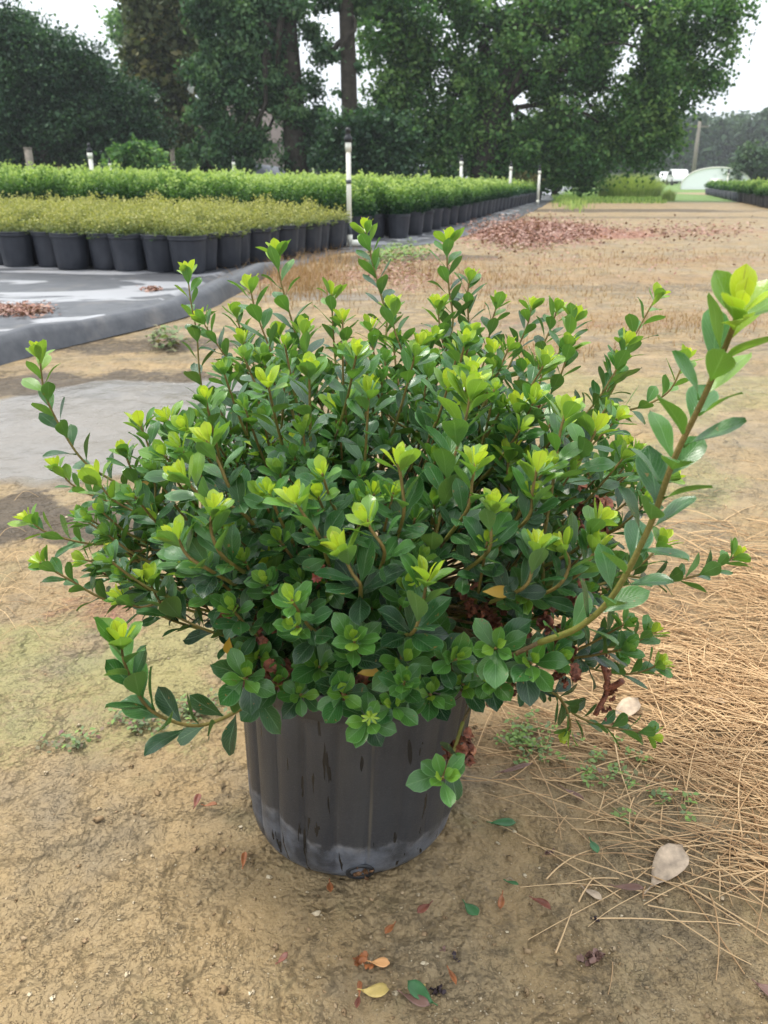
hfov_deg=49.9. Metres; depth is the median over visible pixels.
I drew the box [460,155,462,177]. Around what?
sprinkler riser
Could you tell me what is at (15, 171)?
potted green shrub
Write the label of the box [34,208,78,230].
potted yellow shrub
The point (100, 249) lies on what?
potted yellow shrub
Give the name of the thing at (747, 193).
potted green shrub
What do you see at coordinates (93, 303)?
ground cloth
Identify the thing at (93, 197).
potted yellow shrub
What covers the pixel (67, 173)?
potted green shrub
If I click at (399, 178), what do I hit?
potted green shrub
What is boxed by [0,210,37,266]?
potted yellow shrub
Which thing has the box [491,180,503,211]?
potted green shrub
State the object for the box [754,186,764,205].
potted green shrub
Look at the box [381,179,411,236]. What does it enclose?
potted green shrub
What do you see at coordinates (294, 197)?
potted green shrub
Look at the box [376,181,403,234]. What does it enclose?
potted green shrub
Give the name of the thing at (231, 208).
potted yellow shrub
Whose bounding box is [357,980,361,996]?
fallen leaf
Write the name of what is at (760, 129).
pine
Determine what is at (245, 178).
potted green shrub
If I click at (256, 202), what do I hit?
potted yellow shrub
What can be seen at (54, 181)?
potted green shrub
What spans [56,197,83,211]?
potted yellow shrub
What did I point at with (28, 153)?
wooden post
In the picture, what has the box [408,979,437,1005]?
fallen leaf
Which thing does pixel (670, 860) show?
fallen leaf
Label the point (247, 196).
potted green shrub
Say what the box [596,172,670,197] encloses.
ornamental grass
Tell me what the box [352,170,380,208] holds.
potted green shrub
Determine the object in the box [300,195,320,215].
potted yellow shrub
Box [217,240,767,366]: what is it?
dry grass
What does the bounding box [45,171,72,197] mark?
potted green shrub
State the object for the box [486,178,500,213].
potted green shrub
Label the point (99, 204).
potted yellow shrub
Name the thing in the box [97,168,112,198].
potted green shrub
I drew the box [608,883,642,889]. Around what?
fallen leaf
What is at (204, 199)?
potted yellow shrub
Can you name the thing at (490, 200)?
potted green shrub
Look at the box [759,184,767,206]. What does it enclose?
potted green shrub
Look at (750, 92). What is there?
sky
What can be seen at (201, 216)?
potted yellow shrub
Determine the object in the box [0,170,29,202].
potted green shrub
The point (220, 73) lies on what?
pine tree
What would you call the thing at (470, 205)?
potted green shrub
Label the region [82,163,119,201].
potted green shrub
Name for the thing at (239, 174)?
potted green shrub
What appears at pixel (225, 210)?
potted yellow shrub
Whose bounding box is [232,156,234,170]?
sprinkler riser
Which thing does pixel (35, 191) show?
potted green shrub
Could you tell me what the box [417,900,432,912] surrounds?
fallen leaf
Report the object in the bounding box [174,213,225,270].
potted yellow shrub
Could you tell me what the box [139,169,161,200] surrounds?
potted green shrub
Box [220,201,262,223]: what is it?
potted yellow shrub
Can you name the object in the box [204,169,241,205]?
potted green shrub
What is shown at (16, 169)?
potted green shrub
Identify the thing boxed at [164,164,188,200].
potted green shrub
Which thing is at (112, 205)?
potted yellow shrub
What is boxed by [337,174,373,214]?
potted green shrub
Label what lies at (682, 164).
pine
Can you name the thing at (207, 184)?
potted green shrub
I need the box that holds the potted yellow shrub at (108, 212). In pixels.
[86,205,128,226]
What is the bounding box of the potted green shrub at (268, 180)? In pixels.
[259,174,279,193]
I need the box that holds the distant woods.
[66,150,675,182]
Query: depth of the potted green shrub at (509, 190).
19.04 m
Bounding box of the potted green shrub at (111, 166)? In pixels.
[105,160,124,175]
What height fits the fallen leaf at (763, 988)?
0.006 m
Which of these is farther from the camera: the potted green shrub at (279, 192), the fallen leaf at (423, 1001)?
the potted green shrub at (279, 192)
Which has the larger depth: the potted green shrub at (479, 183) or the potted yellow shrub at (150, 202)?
the potted green shrub at (479, 183)
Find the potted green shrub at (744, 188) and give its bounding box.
[741,182,752,202]
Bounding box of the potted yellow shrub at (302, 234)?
[271,208,312,253]
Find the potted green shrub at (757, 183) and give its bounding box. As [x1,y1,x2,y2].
[751,177,766,204]
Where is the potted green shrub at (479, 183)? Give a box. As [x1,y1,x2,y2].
[471,179,485,189]
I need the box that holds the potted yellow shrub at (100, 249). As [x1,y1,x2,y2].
[75,210,123,269]
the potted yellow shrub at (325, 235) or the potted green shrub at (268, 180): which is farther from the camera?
the potted green shrub at (268, 180)
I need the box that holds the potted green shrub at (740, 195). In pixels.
[738,182,746,201]
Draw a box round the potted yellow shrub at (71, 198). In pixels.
[58,195,83,206]
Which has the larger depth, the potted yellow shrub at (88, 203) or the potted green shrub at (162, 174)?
the potted green shrub at (162, 174)
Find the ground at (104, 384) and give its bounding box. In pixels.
[0,182,767,1023]
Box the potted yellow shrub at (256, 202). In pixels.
[238,194,275,218]
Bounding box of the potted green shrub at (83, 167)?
[76,163,89,178]
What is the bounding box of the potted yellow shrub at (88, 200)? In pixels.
[74,193,100,209]
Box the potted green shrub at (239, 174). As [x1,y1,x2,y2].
[235,168,253,189]
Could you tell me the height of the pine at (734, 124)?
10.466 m
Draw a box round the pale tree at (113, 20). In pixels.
[93,2,130,81]
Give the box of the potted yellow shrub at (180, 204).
[160,199,191,222]
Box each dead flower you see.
[353,950,373,968]
[429,984,445,994]
[545,848,554,854]
[576,948,604,965]
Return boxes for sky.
[0,0,767,177]
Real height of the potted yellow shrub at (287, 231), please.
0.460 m
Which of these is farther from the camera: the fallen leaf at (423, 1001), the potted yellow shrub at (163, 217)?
the potted yellow shrub at (163, 217)
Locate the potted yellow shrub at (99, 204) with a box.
[97,194,124,209]
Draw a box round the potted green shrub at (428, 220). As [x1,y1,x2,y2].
[412,176,441,231]
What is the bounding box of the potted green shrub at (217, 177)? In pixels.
[208,173,239,203]
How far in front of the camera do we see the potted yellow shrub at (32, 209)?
7.29 m
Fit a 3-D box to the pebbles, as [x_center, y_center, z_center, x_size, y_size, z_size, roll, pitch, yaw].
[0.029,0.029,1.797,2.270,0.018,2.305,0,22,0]
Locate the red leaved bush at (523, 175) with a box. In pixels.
[512,171,544,184]
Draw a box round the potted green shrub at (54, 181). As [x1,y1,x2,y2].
[40,164,79,202]
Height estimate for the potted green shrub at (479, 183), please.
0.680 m
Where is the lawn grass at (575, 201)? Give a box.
[551,190,667,212]
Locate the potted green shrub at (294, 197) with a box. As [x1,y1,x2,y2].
[286,175,320,210]
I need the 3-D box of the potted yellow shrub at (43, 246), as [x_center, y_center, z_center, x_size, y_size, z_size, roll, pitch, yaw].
[-2.774,-2.270,6.824,0.427,0.457,0.402,15,26,32]
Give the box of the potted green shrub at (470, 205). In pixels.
[461,184,475,220]
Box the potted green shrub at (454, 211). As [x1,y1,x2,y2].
[442,183,464,224]
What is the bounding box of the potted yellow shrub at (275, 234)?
[249,205,282,240]
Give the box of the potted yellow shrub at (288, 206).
[272,199,305,214]
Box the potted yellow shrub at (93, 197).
[75,191,103,205]
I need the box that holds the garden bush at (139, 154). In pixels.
[93,132,175,171]
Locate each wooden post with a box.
[23,147,33,169]
[169,148,175,169]
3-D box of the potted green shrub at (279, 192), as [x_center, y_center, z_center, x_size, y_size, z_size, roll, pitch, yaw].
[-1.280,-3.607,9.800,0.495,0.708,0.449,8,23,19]
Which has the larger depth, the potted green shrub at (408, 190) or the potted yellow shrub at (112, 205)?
the potted green shrub at (408, 190)
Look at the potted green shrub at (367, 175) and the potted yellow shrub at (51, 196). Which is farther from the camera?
the potted green shrub at (367, 175)
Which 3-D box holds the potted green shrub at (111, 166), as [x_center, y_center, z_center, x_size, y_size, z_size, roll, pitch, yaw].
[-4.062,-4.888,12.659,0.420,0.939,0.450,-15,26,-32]
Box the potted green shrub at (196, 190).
[177,174,213,204]
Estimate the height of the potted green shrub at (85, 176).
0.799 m
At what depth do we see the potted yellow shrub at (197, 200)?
8.79 m
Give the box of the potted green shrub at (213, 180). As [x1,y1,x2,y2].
[204,172,226,195]
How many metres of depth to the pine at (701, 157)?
120.28 m
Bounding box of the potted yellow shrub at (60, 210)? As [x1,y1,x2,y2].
[37,199,74,228]
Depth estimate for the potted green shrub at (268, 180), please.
10.35 m
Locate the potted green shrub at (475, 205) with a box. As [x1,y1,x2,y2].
[465,182,482,218]
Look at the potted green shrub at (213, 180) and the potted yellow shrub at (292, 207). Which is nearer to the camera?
the potted yellow shrub at (292, 207)
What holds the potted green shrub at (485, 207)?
on the ground cloth
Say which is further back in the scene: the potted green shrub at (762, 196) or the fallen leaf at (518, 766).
the potted green shrub at (762, 196)
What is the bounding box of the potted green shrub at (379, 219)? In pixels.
[360,176,393,237]
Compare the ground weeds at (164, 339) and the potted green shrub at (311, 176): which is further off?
the potted green shrub at (311, 176)
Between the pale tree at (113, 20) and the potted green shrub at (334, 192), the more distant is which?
the pale tree at (113, 20)
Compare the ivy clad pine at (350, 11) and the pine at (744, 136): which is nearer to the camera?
the ivy clad pine at (350, 11)
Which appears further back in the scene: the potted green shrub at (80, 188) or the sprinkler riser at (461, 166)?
the sprinkler riser at (461, 166)
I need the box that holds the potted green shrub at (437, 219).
[424,180,448,229]
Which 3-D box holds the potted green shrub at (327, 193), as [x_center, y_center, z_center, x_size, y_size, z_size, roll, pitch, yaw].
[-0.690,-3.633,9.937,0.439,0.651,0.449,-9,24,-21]
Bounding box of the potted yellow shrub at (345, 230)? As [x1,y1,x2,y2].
[327,203,350,245]
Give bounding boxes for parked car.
[655,172,670,184]
[666,169,687,184]
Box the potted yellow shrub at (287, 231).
[267,205,303,256]
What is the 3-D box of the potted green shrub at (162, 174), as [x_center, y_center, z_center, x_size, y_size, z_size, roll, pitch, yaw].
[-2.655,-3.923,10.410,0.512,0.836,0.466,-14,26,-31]
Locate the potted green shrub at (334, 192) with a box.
[312,172,346,214]
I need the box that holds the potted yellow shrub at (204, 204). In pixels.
[192,198,220,212]
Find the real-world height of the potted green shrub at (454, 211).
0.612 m
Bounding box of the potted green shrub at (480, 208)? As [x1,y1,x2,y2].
[472,184,486,217]
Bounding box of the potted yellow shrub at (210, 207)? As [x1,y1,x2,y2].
[198,197,231,211]
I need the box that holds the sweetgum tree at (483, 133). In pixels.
[328,0,766,197]
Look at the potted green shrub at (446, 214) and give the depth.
12.41 m
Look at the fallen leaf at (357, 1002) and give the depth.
0.75 m
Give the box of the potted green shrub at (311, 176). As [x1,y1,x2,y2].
[302,168,317,183]
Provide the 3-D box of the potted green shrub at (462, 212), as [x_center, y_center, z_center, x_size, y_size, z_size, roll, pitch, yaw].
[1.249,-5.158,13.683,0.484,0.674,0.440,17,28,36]
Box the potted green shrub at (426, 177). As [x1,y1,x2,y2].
[422,172,439,187]
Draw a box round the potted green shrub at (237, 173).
[229,168,245,180]
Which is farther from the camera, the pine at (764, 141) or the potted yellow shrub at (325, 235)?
the pine at (764, 141)
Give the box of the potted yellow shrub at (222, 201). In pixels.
[210,194,238,207]
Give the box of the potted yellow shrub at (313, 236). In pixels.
[290,204,329,252]
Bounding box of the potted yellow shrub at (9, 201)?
[0,190,20,207]
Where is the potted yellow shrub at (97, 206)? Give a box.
[80,198,118,213]
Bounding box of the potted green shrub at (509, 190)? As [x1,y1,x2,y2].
[500,181,513,209]
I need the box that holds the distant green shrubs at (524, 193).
[3,163,542,207]
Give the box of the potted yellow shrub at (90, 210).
[61,196,106,221]
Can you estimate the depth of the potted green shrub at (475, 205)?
14.82 m
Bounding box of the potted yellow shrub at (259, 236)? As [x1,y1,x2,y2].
[236,205,282,261]
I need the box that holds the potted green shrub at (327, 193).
[312,183,340,208]
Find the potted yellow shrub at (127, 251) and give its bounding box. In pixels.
[98,205,152,271]
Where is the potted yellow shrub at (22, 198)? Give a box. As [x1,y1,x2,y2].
[11,195,35,205]
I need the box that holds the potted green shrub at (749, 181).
[741,179,752,201]
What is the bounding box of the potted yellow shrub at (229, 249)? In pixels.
[204,214,248,267]
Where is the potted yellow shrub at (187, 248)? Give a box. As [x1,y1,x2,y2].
[161,206,209,273]
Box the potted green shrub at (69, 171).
[60,167,78,184]
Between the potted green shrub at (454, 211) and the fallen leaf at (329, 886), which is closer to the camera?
the fallen leaf at (329, 886)
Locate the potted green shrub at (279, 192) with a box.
[256,177,295,207]
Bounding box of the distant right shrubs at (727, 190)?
[704,179,761,201]
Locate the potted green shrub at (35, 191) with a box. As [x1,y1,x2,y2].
[16,164,52,200]
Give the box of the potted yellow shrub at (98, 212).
[76,205,115,218]
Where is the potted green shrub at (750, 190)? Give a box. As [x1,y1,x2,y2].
[747,180,759,203]
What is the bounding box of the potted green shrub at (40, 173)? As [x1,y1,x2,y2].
[21,161,52,199]
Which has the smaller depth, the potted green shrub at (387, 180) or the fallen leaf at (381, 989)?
the fallen leaf at (381, 989)
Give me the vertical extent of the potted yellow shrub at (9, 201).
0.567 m
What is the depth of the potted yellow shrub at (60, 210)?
7.23 m
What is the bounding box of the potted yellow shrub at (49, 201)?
[35,198,68,217]
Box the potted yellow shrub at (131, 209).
[116,196,158,230]
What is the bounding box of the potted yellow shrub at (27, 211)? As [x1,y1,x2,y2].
[7,196,52,263]
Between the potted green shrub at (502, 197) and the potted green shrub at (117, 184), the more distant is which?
the potted green shrub at (502, 197)
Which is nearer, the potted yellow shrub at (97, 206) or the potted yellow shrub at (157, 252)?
the potted yellow shrub at (157, 252)
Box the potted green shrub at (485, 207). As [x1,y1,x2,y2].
[476,183,491,215]
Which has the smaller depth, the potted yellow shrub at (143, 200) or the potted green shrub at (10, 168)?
the potted yellow shrub at (143, 200)
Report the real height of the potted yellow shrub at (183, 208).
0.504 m
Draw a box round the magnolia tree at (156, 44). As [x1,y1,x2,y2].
[113,0,202,166]
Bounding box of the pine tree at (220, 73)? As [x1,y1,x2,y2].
[164,0,338,176]
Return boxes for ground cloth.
[0,187,571,365]
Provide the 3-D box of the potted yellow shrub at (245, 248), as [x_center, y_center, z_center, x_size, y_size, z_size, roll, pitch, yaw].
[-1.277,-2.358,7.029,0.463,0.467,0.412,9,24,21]
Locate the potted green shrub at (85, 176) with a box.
[73,170,94,182]
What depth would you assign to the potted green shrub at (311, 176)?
11.17 m
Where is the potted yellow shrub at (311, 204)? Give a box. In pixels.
[290,196,327,216]
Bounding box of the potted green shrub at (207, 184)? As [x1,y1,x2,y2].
[182,168,210,203]
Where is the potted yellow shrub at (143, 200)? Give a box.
[130,197,154,209]
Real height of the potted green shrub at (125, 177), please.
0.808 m
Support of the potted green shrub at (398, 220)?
on the ground cloth
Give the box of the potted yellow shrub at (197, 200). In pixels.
[177,196,213,205]
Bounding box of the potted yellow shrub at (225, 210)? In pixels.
[211,202,244,223]
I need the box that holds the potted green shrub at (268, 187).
[261,178,288,203]
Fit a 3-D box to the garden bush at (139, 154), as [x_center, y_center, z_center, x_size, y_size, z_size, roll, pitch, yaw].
[-7.747,-10.757,25.843,2.602,2.090,1.478,0,22,0]
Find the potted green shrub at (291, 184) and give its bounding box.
[286,173,315,204]
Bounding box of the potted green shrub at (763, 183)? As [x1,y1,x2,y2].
[756,182,765,205]
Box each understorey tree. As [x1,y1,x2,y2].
[181,127,261,173]
[303,97,431,178]
[522,114,615,194]
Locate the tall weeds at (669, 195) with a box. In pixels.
[661,188,677,200]
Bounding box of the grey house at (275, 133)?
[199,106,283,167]
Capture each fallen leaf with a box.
[193,794,200,808]
[201,801,216,805]
[241,852,246,868]
[275,952,287,963]
[326,878,333,891]
[355,990,359,1007]
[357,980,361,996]
[357,982,388,997]
[367,957,389,966]
[384,921,395,933]
[397,990,429,1006]
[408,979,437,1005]
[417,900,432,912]
[446,965,456,983]
[462,899,479,915]
[486,818,515,825]
[495,763,531,772]
[498,890,504,908]
[503,879,518,884]
[529,896,550,909]
[558,784,583,800]
[580,885,601,899]
[589,837,599,852]
[606,697,640,724]
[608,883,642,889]
[644,843,688,893]
[751,979,767,995]
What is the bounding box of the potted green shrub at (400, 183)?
[391,179,411,188]
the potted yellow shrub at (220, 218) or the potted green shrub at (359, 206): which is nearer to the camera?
the potted yellow shrub at (220, 218)
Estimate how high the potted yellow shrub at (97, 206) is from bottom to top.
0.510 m
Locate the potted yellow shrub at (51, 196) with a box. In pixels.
[45,190,59,203]
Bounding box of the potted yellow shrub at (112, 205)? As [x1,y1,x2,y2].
[98,195,124,210]
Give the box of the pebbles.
[0,447,766,1023]
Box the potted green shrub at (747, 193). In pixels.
[745,182,751,203]
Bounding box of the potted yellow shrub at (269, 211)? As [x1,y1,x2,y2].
[252,205,278,219]
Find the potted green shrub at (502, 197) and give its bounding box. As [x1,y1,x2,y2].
[495,178,507,210]
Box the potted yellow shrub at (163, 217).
[144,204,185,234]
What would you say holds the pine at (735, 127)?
on the ground at (104, 384)
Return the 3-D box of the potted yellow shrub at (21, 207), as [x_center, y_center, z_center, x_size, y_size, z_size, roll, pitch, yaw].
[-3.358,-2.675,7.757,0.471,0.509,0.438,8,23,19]
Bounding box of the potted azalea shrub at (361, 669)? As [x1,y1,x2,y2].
[7,217,767,879]
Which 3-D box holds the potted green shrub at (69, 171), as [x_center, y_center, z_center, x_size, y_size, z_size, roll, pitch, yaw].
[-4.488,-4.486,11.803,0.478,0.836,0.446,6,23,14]
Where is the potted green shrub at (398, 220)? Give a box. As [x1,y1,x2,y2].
[378,184,416,238]
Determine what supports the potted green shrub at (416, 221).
on the ground cloth
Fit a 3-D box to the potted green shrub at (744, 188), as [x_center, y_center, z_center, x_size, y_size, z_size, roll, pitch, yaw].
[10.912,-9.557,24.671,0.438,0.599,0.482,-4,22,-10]
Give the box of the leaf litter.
[0,208,763,317]
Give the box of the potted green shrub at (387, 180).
[372,174,390,191]
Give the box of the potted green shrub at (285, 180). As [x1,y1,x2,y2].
[281,174,300,190]
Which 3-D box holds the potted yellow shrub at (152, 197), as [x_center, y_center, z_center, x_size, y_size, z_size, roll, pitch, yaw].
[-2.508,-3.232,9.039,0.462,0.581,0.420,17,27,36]
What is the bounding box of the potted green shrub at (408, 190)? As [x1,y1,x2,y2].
[397,183,418,210]
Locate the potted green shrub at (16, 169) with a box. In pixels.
[7,159,25,180]
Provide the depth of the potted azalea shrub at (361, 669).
0.68 m
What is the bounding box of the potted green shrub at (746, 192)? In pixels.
[745,181,754,202]
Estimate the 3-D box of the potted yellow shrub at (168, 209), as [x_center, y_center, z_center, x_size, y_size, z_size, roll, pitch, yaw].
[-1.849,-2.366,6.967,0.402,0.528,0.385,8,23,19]
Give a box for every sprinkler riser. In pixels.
[86,143,93,169]
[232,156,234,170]
[344,127,360,245]
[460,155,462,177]
[509,161,512,183]
[536,165,540,204]
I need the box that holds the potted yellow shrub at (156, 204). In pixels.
[143,195,179,215]
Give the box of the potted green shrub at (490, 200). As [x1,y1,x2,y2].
[483,179,497,214]
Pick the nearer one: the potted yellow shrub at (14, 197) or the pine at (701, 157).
the potted yellow shrub at (14, 197)
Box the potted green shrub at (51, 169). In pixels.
[41,162,58,177]
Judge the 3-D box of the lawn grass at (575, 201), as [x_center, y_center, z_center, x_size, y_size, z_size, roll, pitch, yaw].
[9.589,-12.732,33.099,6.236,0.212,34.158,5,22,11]
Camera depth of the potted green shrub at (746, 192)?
24.38 m
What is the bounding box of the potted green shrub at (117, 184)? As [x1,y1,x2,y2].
[101,164,141,203]
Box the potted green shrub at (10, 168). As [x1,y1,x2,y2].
[1,161,21,175]
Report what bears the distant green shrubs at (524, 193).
on the ground cloth
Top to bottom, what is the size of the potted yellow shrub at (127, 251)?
0.494 m
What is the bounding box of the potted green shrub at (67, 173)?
[59,169,73,192]
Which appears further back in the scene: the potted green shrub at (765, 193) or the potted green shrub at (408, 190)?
the potted green shrub at (765, 193)
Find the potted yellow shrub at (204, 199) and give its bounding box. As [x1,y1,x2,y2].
[194,195,214,203]
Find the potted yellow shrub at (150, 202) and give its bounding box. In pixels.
[136,193,169,211]
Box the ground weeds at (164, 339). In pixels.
[36,237,698,823]
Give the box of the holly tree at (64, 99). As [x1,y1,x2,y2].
[0,0,190,170]
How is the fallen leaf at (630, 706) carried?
on the ground at (104, 384)
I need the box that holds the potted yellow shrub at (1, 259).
[0,207,12,264]
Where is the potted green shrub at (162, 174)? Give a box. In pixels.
[153,166,186,199]
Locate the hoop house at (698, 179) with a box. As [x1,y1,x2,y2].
[680,167,749,189]
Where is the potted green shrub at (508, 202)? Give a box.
[506,184,512,208]
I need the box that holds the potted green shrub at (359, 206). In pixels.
[340,184,379,239]
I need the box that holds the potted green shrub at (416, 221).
[399,180,430,234]
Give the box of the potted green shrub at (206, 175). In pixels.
[182,169,211,191]
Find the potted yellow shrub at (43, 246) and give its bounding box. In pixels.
[19,209,68,266]
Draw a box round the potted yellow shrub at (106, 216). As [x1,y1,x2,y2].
[86,206,126,232]
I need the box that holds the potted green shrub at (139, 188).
[128,165,164,203]
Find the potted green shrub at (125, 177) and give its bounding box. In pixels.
[113,168,135,200]
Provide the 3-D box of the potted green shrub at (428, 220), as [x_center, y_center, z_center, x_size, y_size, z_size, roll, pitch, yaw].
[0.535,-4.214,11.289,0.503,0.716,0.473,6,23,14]
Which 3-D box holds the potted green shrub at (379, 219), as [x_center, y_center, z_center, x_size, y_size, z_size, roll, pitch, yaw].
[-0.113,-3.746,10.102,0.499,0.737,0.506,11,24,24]
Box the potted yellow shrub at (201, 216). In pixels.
[175,197,218,230]
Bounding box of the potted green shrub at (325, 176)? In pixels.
[320,170,335,184]
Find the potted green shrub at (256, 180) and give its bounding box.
[233,174,260,202]
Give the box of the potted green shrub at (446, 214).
[437,185,454,226]
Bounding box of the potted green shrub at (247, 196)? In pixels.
[232,177,264,205]
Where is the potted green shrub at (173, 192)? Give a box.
[156,172,189,206]
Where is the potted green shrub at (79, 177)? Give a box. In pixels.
[66,171,96,197]
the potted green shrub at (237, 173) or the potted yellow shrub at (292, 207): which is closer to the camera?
the potted yellow shrub at (292, 207)
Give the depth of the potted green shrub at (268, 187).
10.00 m
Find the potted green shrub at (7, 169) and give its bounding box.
[0,162,13,182]
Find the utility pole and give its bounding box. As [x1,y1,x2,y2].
[691,121,708,172]
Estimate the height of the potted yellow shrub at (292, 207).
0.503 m
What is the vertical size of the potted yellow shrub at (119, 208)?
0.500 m
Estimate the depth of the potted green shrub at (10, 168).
12.25 m
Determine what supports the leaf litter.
on the ground at (104, 384)
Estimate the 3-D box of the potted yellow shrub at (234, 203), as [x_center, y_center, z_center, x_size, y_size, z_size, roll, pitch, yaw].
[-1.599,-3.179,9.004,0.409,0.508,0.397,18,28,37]
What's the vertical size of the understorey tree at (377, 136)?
2.876 m
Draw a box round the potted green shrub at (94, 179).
[86,169,110,198]
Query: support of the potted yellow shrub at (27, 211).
on the ground cloth
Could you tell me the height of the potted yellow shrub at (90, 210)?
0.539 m
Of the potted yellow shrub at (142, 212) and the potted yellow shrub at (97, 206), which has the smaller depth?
the potted yellow shrub at (142, 212)
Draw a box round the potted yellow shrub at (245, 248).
[215,207,256,264]
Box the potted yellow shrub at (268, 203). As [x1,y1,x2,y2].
[252,192,280,211]
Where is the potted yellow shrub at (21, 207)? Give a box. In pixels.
[7,199,36,215]
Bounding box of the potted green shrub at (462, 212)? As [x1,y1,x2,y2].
[450,179,473,222]
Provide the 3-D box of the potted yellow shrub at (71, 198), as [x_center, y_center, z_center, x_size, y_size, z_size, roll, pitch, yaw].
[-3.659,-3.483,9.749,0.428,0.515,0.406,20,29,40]
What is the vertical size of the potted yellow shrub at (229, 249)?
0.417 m
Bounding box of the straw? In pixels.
[0,395,767,994]
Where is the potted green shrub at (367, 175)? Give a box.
[363,171,377,183]
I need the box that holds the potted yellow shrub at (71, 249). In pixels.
[41,205,94,269]
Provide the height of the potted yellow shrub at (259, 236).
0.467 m
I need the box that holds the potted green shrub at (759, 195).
[757,182,767,206]
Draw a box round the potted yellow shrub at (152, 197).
[138,189,165,205]
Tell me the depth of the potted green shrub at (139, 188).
10.07 m
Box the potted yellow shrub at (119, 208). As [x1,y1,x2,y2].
[98,200,139,215]
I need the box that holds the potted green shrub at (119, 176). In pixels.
[112,166,139,198]
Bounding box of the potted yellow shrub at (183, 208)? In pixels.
[170,199,202,220]
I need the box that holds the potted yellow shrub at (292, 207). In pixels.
[267,198,304,219]
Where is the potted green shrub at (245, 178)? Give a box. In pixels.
[230,173,254,201]
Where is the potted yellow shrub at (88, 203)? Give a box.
[79,199,97,211]
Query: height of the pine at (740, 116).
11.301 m
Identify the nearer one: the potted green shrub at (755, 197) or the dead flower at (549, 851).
the dead flower at (549, 851)
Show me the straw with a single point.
(714, 761)
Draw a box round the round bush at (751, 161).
[715,138,767,180]
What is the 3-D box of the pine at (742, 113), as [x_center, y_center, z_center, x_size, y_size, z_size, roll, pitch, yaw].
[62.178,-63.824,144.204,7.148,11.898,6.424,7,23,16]
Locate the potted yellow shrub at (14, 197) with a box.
[2,191,21,202]
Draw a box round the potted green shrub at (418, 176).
[412,174,431,189]
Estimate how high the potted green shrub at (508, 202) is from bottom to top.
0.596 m
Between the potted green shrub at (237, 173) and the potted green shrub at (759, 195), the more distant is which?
the potted green shrub at (759, 195)
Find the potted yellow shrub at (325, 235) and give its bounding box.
[304,207,332,249]
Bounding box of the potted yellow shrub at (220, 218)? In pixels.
[190,202,229,229]
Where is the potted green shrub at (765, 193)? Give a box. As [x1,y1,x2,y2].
[764,188,767,207]
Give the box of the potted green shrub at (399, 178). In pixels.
[389,175,409,184]
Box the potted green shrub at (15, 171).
[5,170,27,197]
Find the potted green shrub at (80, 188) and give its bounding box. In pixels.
[61,175,97,203]
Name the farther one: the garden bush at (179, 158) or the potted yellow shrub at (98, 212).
the garden bush at (179, 158)
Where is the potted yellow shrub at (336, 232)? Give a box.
[320,206,352,247]
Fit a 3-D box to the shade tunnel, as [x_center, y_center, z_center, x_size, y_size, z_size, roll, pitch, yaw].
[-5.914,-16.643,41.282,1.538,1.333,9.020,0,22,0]
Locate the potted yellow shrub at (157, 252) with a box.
[139,206,181,271]
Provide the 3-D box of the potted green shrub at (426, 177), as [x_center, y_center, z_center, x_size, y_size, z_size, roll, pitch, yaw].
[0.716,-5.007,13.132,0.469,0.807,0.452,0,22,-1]
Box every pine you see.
[301,0,384,118]
[663,115,699,183]
[685,114,712,172]
[697,111,727,168]
[710,111,739,166]
[724,109,744,117]
[724,110,749,132]
[725,112,740,156]
[725,112,760,165]
[730,112,753,155]
[748,105,765,130]
[749,112,767,150]
[751,107,767,150]
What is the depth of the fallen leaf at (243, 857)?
0.91 m
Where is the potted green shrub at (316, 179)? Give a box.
[304,174,335,198]
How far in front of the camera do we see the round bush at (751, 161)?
56.49 m
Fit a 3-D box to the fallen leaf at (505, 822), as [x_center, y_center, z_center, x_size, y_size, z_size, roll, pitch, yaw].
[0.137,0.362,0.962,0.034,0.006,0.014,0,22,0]
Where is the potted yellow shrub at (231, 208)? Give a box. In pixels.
[215,199,249,221]
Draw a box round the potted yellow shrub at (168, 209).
[142,199,179,222]
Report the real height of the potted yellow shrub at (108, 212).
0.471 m
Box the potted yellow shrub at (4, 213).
[0,210,27,229]
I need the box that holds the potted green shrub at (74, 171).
[64,164,82,175]
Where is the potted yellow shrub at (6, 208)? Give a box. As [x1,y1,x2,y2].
[0,205,23,216]
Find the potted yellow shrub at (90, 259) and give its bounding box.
[60,206,100,265]
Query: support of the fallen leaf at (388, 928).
on the ground at (104, 384)
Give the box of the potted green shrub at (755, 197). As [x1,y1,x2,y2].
[753,185,759,205]
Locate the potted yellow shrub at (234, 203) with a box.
[220,197,247,208]
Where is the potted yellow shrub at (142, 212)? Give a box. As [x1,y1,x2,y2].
[117,202,154,268]
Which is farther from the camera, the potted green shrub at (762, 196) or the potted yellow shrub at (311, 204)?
the potted green shrub at (762, 196)
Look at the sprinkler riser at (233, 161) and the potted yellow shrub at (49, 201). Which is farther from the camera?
the sprinkler riser at (233, 161)
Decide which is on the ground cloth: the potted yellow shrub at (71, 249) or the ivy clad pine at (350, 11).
the potted yellow shrub at (71, 249)
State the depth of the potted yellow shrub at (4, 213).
7.15 m
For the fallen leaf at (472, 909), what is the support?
on the ground at (104, 384)
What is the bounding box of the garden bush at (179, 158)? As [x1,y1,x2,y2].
[168,144,198,171]
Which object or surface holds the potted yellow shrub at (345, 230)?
on the ground cloth
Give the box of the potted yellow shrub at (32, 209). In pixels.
[18,200,56,225]

